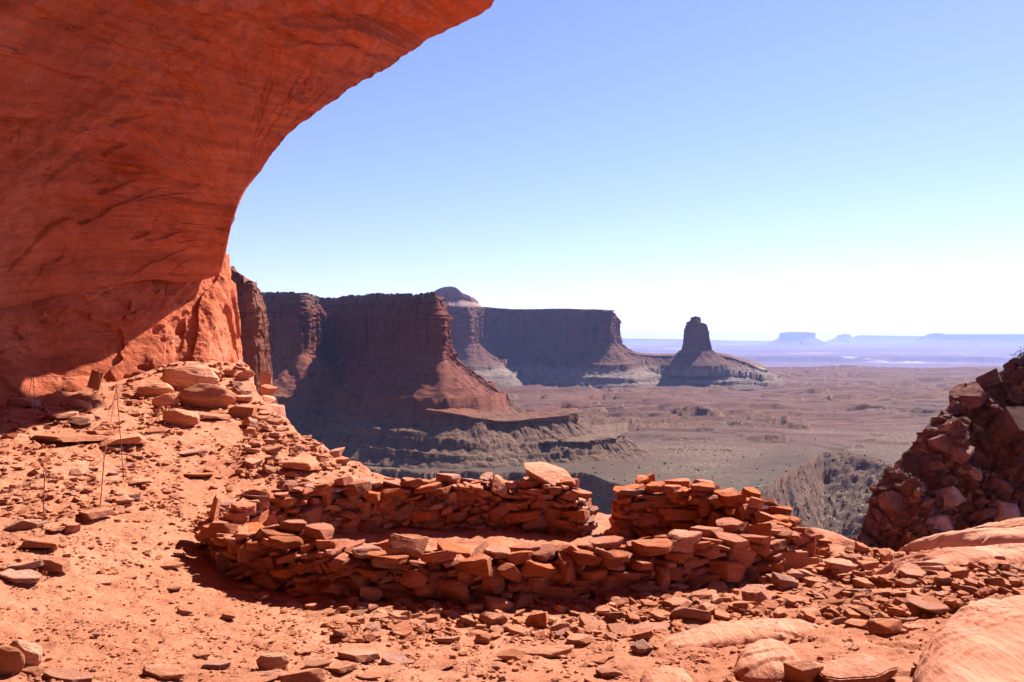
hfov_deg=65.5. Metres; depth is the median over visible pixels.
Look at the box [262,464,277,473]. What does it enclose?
sandstone rock
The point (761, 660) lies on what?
boulder
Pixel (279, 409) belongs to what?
sandstone rock
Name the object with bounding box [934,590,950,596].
sandstone rock
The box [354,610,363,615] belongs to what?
sandstone rock
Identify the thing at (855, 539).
boulder
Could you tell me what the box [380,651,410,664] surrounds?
sandstone rock
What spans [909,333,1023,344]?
mesa
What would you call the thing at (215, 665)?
sandstone rock
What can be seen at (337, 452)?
sandstone rock
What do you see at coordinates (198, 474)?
sandstone rock
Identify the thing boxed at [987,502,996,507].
boulder
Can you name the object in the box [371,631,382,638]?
sandstone rock
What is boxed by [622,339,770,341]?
mesa
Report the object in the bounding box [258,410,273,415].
sandstone rock
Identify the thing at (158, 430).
sandstone rock
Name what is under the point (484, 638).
sandstone rock
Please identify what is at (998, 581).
sandstone rock
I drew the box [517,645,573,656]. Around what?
sandstone rock
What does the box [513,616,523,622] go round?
sandstone rock
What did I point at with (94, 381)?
warning sign
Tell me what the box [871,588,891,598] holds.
sandstone rock
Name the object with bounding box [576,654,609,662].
sandstone rock
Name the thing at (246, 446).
sandstone rock
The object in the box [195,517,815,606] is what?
dry stone wall
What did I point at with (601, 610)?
sandstone rock
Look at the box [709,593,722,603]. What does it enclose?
sandstone rock
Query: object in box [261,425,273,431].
sandstone rock
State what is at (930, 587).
sandstone rock
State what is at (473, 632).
sandstone rock
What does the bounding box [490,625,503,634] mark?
sandstone rock
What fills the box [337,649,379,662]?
sandstone rock
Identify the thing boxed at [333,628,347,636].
sandstone rock
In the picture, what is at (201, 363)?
sandstone rock
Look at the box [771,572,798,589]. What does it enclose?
sandstone rock
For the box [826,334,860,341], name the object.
butte
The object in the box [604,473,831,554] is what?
dry stone wall
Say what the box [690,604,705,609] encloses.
sandstone rock
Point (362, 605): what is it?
sandstone rock
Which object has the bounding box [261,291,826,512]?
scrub
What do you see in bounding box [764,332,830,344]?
butte
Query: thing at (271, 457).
sandstone rock
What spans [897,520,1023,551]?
sandstone ledge
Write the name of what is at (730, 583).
sandstone rock
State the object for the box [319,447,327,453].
sandstone rock
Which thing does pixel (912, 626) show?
sandstone rock
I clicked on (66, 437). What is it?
sandstone rock
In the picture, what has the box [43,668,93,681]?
sandstone rock
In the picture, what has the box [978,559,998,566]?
sandstone rock
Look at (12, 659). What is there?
boulder
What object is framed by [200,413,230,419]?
sandstone rock
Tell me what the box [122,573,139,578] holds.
sandstone rock
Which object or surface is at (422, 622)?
sandstone rock
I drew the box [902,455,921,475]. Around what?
boulder
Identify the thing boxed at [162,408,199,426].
boulder
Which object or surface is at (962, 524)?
boulder
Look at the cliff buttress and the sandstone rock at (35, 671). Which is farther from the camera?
the cliff buttress
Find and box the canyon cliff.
[262,293,533,461]
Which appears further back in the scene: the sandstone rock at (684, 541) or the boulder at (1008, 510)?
the boulder at (1008, 510)
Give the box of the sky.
[226,0,1023,341]
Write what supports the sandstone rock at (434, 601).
on the ground
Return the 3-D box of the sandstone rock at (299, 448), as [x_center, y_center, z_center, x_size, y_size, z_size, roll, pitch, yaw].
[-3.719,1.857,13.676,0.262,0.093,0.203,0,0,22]
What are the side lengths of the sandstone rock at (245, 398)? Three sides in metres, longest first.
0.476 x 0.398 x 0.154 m
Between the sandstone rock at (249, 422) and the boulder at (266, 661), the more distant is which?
the sandstone rock at (249, 422)
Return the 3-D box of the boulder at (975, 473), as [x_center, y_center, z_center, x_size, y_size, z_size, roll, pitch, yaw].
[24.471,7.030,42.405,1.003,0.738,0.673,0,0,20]
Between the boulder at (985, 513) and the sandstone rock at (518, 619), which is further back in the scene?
the boulder at (985, 513)
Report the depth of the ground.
6.95 m
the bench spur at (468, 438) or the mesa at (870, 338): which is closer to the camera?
the bench spur at (468, 438)
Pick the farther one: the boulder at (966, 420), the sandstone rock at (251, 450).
the boulder at (966, 420)
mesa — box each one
[446,305,666,388]
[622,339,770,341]
[853,335,922,341]
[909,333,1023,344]
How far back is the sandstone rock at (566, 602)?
7.07 m
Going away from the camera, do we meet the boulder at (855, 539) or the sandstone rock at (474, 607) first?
the sandstone rock at (474, 607)
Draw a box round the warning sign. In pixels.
[87,369,103,390]
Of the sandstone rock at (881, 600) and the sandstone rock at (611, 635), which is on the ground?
the sandstone rock at (611, 635)
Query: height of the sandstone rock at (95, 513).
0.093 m
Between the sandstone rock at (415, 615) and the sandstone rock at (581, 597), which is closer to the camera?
the sandstone rock at (415, 615)
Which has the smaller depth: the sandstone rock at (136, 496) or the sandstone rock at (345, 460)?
the sandstone rock at (136, 496)
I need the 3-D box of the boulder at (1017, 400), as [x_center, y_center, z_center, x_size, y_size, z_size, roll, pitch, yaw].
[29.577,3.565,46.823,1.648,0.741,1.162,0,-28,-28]
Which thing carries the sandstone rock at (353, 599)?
on the ground
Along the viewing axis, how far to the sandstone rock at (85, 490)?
9.68 m
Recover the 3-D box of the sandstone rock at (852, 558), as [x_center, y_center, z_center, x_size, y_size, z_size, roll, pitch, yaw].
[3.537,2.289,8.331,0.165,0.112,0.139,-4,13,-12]
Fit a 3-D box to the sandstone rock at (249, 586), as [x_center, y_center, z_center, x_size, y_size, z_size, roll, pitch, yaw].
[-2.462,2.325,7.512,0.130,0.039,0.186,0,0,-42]
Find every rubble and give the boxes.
[0,362,1023,681]
[859,357,1023,551]
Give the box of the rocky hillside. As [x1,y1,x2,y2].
[857,357,1023,551]
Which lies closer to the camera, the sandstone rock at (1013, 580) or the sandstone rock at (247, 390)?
the sandstone rock at (1013, 580)
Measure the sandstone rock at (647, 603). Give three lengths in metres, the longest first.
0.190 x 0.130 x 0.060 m
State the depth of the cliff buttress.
66.09 m
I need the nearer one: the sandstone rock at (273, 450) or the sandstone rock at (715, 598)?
the sandstone rock at (715, 598)
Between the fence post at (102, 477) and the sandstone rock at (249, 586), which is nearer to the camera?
the sandstone rock at (249, 586)
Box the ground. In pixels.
[0,358,1023,681]
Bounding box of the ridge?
[628,352,787,390]
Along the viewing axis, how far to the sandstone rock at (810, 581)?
7.58 m
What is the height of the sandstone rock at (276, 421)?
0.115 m
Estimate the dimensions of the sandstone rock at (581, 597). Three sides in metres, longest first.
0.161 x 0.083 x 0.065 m
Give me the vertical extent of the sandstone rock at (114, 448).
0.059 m
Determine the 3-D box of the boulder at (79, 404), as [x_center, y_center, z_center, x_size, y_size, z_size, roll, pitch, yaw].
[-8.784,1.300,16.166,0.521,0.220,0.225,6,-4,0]
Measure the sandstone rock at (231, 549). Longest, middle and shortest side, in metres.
0.300 x 0.240 x 0.220 m
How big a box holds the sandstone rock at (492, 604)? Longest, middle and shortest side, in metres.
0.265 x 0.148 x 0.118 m
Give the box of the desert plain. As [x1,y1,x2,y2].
[364,342,1023,538]
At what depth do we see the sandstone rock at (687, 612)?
6.33 m
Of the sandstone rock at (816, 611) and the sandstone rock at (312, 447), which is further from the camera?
the sandstone rock at (312, 447)
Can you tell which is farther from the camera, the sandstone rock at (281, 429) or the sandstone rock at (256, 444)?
the sandstone rock at (281, 429)
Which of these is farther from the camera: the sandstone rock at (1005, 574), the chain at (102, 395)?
the chain at (102, 395)
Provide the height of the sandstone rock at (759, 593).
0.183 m
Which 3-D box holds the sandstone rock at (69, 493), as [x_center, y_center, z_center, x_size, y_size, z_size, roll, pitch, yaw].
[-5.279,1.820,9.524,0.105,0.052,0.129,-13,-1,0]
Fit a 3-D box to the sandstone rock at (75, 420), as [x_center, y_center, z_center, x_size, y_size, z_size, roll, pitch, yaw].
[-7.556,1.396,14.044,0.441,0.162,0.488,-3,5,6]
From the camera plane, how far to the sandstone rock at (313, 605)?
6.95 m
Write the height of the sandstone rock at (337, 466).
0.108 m
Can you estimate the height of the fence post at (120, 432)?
1.362 m
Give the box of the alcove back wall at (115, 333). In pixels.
[0,254,242,404]
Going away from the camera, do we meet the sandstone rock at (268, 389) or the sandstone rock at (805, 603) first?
the sandstone rock at (805, 603)
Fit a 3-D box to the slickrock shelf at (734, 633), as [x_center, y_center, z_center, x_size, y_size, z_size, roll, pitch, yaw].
[1.746,2.273,6.081,1.577,0.206,0.536,0,0,-15]
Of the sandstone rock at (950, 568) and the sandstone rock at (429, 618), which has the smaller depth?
the sandstone rock at (429, 618)
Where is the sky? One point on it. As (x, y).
(755, 170)
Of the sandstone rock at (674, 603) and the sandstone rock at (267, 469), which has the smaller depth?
the sandstone rock at (674, 603)
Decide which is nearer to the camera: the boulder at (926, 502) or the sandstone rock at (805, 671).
the sandstone rock at (805, 671)
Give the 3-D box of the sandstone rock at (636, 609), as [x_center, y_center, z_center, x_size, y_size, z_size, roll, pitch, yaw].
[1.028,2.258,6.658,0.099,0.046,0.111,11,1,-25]
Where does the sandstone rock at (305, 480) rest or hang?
on the ground
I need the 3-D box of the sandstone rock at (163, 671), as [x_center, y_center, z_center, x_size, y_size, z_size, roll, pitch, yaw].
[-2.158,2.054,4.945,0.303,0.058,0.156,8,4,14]
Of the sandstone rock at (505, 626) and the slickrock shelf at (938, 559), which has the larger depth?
the slickrock shelf at (938, 559)
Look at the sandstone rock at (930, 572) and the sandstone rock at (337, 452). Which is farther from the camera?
the sandstone rock at (337, 452)
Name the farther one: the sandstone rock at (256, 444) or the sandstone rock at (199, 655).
the sandstone rock at (256, 444)
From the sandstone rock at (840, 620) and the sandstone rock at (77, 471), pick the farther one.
the sandstone rock at (77, 471)
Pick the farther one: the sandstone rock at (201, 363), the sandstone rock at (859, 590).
the sandstone rock at (201, 363)
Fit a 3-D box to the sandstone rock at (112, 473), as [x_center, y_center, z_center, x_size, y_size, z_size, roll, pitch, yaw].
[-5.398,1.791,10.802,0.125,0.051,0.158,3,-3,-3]
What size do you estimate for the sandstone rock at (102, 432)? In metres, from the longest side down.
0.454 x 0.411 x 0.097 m
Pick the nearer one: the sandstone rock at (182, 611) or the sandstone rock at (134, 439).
the sandstone rock at (182, 611)
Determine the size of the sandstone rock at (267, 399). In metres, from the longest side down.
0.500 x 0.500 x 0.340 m
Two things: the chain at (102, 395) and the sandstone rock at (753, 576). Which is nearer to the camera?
the sandstone rock at (753, 576)
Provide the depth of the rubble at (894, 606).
6.97 m
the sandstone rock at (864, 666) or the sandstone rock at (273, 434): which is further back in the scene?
the sandstone rock at (273, 434)
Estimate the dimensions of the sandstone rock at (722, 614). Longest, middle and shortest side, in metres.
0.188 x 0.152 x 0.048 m
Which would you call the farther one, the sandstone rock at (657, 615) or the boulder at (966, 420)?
the boulder at (966, 420)
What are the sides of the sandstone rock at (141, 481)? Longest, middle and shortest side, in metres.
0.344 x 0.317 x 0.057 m
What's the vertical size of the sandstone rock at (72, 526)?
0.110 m
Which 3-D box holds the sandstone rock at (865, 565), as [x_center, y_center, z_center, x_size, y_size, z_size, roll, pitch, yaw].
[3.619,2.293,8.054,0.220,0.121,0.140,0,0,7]
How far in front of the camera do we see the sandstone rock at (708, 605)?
6.70 m
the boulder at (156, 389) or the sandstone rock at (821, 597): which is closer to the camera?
the sandstone rock at (821, 597)
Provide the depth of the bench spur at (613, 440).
656.92 m
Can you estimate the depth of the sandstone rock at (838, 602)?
6.75 m
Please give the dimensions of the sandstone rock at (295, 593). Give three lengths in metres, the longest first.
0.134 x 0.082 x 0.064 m
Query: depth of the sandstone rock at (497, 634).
6.10 m
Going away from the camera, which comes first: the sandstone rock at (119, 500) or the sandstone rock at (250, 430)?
the sandstone rock at (119, 500)
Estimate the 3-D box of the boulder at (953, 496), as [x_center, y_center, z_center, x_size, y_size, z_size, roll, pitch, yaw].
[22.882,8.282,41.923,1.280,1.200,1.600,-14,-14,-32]
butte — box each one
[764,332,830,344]
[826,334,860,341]
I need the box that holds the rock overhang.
[0,0,493,307]
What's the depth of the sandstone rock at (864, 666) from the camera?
4.96 m
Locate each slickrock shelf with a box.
[658,618,819,647]
[874,543,1023,574]
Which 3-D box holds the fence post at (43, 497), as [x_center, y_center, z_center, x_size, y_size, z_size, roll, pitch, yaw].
[-4.723,1.642,8.042,0.046,0.657,0.011,0,0,0]
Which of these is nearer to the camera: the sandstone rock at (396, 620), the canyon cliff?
the sandstone rock at (396, 620)
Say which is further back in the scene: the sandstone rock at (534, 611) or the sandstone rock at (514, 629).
the sandstone rock at (534, 611)
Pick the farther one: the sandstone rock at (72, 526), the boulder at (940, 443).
the boulder at (940, 443)
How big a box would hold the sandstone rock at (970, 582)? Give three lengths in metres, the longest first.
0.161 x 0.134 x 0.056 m
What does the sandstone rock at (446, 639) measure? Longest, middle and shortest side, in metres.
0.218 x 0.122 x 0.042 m
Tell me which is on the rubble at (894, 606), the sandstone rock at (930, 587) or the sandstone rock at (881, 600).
the sandstone rock at (881, 600)
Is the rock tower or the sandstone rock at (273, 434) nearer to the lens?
the sandstone rock at (273, 434)
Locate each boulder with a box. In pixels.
[0,645,24,675]
[9,639,42,666]
[67,399,91,408]
[136,382,173,396]
[151,393,180,407]
[161,364,219,388]
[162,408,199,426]
[178,383,235,408]
[256,652,289,670]
[360,585,382,601]
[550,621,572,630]
[640,665,692,681]
[733,638,799,681]
[850,536,860,542]
[869,528,879,536]
[877,491,902,512]
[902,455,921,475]
[910,533,921,541]
[913,595,1023,681]
[921,497,934,507]
[924,514,954,535]
[928,433,952,454]
[928,461,946,471]
[933,486,965,512]
[949,383,985,410]
[950,444,974,464]
[955,516,970,530]
[957,417,970,424]
[965,467,982,480]
[972,423,984,433]
[973,507,998,519]
[974,450,993,468]
[974,489,984,494]
[976,368,1002,389]
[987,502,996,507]
[989,476,1013,494]
[992,406,1023,440]
[994,499,1021,521]
[1005,395,1023,406]
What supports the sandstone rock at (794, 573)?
on the rubble at (894, 606)
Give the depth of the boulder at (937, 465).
41.98 m
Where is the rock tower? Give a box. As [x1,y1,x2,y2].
[661,316,732,376]
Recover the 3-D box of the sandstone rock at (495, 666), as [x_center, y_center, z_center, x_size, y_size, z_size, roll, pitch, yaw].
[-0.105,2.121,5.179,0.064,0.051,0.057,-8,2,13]
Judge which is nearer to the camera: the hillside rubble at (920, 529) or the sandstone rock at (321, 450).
the sandstone rock at (321, 450)
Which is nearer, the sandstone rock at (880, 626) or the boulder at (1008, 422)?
the sandstone rock at (880, 626)
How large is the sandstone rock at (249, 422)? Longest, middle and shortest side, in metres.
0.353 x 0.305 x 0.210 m
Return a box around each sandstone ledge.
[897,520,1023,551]
[986,517,1023,527]
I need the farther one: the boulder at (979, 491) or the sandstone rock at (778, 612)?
the boulder at (979, 491)
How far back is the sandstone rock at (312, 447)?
14.07 m
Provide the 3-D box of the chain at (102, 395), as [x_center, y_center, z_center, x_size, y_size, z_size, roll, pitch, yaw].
[-6.370,0.802,12.508,0.019,0.525,4.611,0,0,-30]
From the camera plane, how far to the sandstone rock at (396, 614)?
6.56 m
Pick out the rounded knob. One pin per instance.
(454, 296)
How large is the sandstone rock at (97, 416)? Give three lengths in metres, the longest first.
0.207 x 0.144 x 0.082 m
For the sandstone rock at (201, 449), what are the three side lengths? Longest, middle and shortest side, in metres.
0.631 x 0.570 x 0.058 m
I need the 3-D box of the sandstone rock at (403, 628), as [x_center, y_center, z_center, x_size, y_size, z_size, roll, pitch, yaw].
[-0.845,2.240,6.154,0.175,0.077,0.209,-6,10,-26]
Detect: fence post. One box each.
[42,471,45,527]
[100,453,105,504]
[115,384,123,478]
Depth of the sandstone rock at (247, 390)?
18.26 m
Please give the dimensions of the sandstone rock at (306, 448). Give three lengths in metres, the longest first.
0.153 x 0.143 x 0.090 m
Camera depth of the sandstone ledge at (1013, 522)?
9.20 m
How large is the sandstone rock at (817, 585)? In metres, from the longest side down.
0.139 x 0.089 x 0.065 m
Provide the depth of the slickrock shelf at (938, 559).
7.99 m
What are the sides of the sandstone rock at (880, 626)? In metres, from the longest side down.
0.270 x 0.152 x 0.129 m
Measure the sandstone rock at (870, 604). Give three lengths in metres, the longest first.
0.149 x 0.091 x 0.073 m
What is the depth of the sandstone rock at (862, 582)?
7.42 m
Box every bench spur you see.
[359,402,609,468]
[538,416,655,462]
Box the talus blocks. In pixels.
[326,349,888,533]
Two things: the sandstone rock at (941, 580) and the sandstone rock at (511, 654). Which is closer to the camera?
the sandstone rock at (511, 654)
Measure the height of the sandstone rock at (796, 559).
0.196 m
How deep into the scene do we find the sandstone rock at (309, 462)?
12.46 m
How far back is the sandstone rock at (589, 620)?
6.46 m
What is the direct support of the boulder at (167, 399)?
on the ground
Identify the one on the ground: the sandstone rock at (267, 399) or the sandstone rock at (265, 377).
the sandstone rock at (265, 377)
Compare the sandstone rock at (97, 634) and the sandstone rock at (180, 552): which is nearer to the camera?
the sandstone rock at (97, 634)
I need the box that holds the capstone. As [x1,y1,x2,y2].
[524,462,571,486]
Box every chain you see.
[0,475,43,493]
[46,460,100,479]
[99,372,115,409]
[104,387,116,455]
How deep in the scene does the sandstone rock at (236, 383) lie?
18.73 m
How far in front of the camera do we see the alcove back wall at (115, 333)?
20.19 m
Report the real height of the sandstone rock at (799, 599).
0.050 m
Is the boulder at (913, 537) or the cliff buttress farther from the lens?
the cliff buttress
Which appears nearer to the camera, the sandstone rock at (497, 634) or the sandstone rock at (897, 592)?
the sandstone rock at (497, 634)
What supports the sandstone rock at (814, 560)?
on the ground
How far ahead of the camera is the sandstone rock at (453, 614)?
6.72 m
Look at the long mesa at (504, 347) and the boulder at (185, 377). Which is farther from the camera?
the long mesa at (504, 347)
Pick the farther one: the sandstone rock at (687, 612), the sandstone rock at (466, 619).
the sandstone rock at (466, 619)
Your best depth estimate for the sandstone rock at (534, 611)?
6.69 m
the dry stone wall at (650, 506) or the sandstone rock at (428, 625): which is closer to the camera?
the sandstone rock at (428, 625)
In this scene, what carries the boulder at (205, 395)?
on the ground
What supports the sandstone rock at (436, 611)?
on the ground
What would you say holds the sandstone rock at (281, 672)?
on the ground
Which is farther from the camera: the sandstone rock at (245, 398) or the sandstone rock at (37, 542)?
the sandstone rock at (245, 398)
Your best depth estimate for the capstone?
10.51 m
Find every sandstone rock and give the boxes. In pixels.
[0,568,41,582]
[2,433,17,437]
[5,519,47,530]
[6,398,40,406]
[9,560,43,569]
[13,466,25,469]
[20,536,58,548]
[21,666,44,675]
[30,433,109,441]
[34,556,71,572]
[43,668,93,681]
[44,411,78,418]
[46,526,65,531]
[62,521,80,533]
[64,490,75,495]
[67,415,94,425]
[69,468,82,474]
[78,507,114,519]
[81,487,93,492]
[86,430,114,434]
[91,574,113,583]
[92,632,100,636]
[93,413,101,418]
[100,434,147,446]
[102,445,124,450]
[107,471,118,474]
[112,495,133,504]
[114,505,124,513]
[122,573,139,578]
[123,462,132,467]
[127,494,140,499]
[128,478,152,483]
[132,455,144,458]
[142,664,188,678]
[145,426,167,433]
[160,560,183,568]
[167,586,181,590]
[173,549,185,556]
[176,445,210,454]
[177,607,192,614]
[184,472,213,476]
[189,362,206,365]
[189,543,204,547]
[192,653,210,658]
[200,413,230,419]
[202,661,230,668]
[208,494,220,521]
[210,367,219,377]
[221,610,235,618]
[223,370,237,375]
[227,525,248,559]
[228,404,256,418]
[229,380,243,385]
[232,670,278,681]
[235,395,252,401]
[237,369,254,380]
[240,388,251,392]
[240,584,258,589]
[242,418,257,428]
[242,444,250,447]
[243,427,255,434]
[243,447,260,453]
[245,457,262,465]
[249,442,262,445]
[251,415,268,420]
[252,592,270,599]
[254,528,263,538]
[257,405,271,410]
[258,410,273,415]
[259,370,271,384]
[260,384,277,395]
[261,395,277,403]
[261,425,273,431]
[261,444,283,454]
[261,669,286,679]
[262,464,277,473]
[263,439,275,444]
[265,455,277,459]
[266,418,282,424]
[267,403,285,416]
[269,432,278,436]
[275,427,286,431]
[280,668,326,681]
[281,454,318,470]
[287,432,296,437]
[287,601,302,606]
[289,447,303,450]
[291,590,305,596]
[301,478,312,482]
[303,446,309,450]
[304,656,332,668]
[305,444,315,449]
[305,603,322,608]
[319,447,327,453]
[324,663,355,672]
[329,447,344,456]
[330,464,341,469]
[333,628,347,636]
[336,457,349,464]
[337,606,350,611]
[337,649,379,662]
[347,597,359,602]
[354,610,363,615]
[356,674,380,678]
[357,602,373,609]
[365,622,380,632]
[368,604,378,610]
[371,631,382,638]
[372,612,387,619]
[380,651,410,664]
[385,533,428,559]
[391,610,408,619]
[391,621,412,637]
[392,619,401,622]
[406,603,422,610]
[412,612,421,617]
[412,657,458,670]
[414,619,425,625]
[420,614,439,622]
[424,599,440,605]
[425,623,437,629]
[426,608,441,614]
[432,636,460,641]
[446,611,458,617]
[459,615,474,624]
[465,604,483,611]
[465,630,484,635]
[474,632,492,643]
[479,611,507,627]
[484,596,512,611]
[489,475,509,499]
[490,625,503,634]
[490,631,500,639]
[491,662,500,669]
[497,649,523,659]
[502,623,511,630]
[508,624,529,635]
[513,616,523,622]
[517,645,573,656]
[525,611,548,626]
[527,610,540,617]
[555,627,569,636]
[563,600,573,604]
[566,633,593,644]
[570,610,580,615]
[574,593,590,600]
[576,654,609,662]
[579,612,600,628]
[595,605,611,615]
[596,667,622,677]
[603,612,623,617]
[604,594,625,601]
[604,632,617,639]
[606,623,626,632]
[626,613,640,621]
[628,582,660,592]
[629,607,640,612]
[629,627,651,639]
[630,639,653,654]
[633,622,671,630]
[640,599,657,607]
[650,610,670,620]
[664,597,692,608]
[667,529,701,552]
[669,583,688,591]
[673,606,711,620]
[685,595,709,600]
[685,624,699,629]
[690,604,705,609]
[692,588,708,594]
[703,580,728,592]
[703,602,714,607]
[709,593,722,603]
[714,610,730,619]
[721,597,733,601]
[722,593,735,597]
[725,601,755,611]
[726,582,735,586]
[741,584,771,604]
[744,572,758,582]
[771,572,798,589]
[773,607,785,617]
[775,594,808,603]
[779,549,809,570]
[783,599,795,604]
[783,660,823,681]
[788,569,805,578]
[799,569,815,576]
[799,607,822,616]
[802,601,811,605]
[804,576,825,586]
[809,557,822,564]
[811,582,822,588]
[812,591,825,599]
[818,598,844,605]
[818,651,897,681]
[824,558,858,572]
[826,608,839,617]
[830,587,844,595]
[830,617,846,623]
[840,554,858,563]
[844,618,866,628]
[845,589,871,592]
[849,605,870,617]
[852,578,874,588]
[856,560,878,570]
[861,602,878,609]
[866,618,902,634]
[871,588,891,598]
[877,597,888,603]
[889,588,920,596]
[895,578,916,586]
[900,564,925,579]
[902,617,918,621]
[902,624,924,629]
[904,594,952,613]
[921,585,933,589]
[924,570,937,574]
[933,575,952,585]
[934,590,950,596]
[944,566,966,570]
[959,585,978,593]
[960,560,969,566]
[964,578,979,588]
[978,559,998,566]
[984,577,1005,586]
[999,571,1020,578]
[1008,577,1020,584]
[1011,564,1023,572]
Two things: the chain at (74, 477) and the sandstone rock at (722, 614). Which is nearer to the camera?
the sandstone rock at (722, 614)
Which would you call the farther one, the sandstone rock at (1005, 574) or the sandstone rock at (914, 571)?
the sandstone rock at (914, 571)
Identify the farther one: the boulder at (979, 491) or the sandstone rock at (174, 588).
the boulder at (979, 491)
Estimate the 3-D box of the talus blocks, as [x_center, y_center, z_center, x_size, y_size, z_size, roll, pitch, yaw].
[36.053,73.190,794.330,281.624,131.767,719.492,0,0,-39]
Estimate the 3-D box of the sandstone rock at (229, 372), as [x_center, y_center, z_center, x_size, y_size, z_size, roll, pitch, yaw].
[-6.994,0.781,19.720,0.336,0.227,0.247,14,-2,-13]
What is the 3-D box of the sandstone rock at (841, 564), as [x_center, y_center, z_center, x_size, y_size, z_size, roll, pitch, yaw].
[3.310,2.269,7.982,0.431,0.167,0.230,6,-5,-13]
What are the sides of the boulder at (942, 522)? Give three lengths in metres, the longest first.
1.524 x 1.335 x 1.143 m
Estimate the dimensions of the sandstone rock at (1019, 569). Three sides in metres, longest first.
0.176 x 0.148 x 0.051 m
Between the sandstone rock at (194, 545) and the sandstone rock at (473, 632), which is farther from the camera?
the sandstone rock at (194, 545)
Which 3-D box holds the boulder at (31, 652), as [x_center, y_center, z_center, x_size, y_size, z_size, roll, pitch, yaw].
[-3.080,1.973,5.023,0.258,0.182,0.112,-1,0,13]
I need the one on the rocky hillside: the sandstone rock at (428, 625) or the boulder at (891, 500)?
the boulder at (891, 500)
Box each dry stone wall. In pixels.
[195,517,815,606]
[205,472,600,536]
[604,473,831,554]
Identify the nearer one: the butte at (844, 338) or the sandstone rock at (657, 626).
the sandstone rock at (657, 626)
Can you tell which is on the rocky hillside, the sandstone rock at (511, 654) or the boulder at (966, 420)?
the boulder at (966, 420)
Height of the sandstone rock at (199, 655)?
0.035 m
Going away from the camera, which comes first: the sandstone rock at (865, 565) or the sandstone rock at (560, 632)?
the sandstone rock at (560, 632)
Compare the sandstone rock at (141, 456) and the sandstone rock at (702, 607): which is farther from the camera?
the sandstone rock at (141, 456)
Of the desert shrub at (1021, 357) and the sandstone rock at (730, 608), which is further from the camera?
the desert shrub at (1021, 357)
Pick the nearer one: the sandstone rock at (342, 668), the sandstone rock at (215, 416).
the sandstone rock at (342, 668)
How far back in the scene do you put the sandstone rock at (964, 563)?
7.83 m
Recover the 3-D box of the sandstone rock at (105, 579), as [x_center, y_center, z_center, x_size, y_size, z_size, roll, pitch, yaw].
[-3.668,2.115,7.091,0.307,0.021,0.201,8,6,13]
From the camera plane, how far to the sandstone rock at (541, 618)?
6.49 m
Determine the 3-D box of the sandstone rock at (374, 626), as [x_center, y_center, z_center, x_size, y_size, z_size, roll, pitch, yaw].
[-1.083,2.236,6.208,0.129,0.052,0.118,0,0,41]
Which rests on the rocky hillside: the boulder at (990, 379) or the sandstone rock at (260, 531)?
the boulder at (990, 379)
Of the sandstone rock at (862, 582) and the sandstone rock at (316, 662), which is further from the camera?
the sandstone rock at (862, 582)
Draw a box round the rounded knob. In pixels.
[434,286,481,306]
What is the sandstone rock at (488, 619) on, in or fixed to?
on the ground
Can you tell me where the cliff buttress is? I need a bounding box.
[231,266,272,395]
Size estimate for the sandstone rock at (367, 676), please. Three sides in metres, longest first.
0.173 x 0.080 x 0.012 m
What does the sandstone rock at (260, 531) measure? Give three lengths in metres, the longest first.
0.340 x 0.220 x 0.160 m
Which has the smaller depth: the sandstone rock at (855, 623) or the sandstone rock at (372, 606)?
the sandstone rock at (855, 623)
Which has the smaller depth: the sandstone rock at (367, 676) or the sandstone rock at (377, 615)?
the sandstone rock at (367, 676)
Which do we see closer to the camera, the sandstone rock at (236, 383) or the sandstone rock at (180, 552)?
the sandstone rock at (180, 552)
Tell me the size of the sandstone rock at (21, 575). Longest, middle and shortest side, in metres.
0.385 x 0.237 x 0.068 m
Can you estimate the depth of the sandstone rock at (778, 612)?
6.49 m
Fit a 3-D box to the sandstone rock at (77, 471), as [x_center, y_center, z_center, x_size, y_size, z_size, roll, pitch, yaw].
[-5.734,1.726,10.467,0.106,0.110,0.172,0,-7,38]
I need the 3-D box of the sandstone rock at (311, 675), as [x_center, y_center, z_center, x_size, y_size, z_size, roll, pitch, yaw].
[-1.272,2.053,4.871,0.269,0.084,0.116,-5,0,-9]
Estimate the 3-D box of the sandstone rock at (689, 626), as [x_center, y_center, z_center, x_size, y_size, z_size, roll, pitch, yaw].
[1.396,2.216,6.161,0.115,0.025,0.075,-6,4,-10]
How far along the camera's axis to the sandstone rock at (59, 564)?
6.99 m
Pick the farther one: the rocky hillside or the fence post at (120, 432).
the rocky hillside
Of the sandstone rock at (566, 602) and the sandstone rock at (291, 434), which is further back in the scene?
the sandstone rock at (291, 434)
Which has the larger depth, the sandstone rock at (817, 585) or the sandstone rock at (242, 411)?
the sandstone rock at (242, 411)
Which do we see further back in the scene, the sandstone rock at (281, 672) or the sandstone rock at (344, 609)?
the sandstone rock at (344, 609)
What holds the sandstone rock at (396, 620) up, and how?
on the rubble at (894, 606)
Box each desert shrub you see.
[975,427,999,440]
[1010,347,1023,362]
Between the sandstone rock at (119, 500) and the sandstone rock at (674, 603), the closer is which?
the sandstone rock at (674, 603)
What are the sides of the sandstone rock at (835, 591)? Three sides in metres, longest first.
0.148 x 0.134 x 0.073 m
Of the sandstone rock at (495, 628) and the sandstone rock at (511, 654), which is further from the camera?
the sandstone rock at (495, 628)
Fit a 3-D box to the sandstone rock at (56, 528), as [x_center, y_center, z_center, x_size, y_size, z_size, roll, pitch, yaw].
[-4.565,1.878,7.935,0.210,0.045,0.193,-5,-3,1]

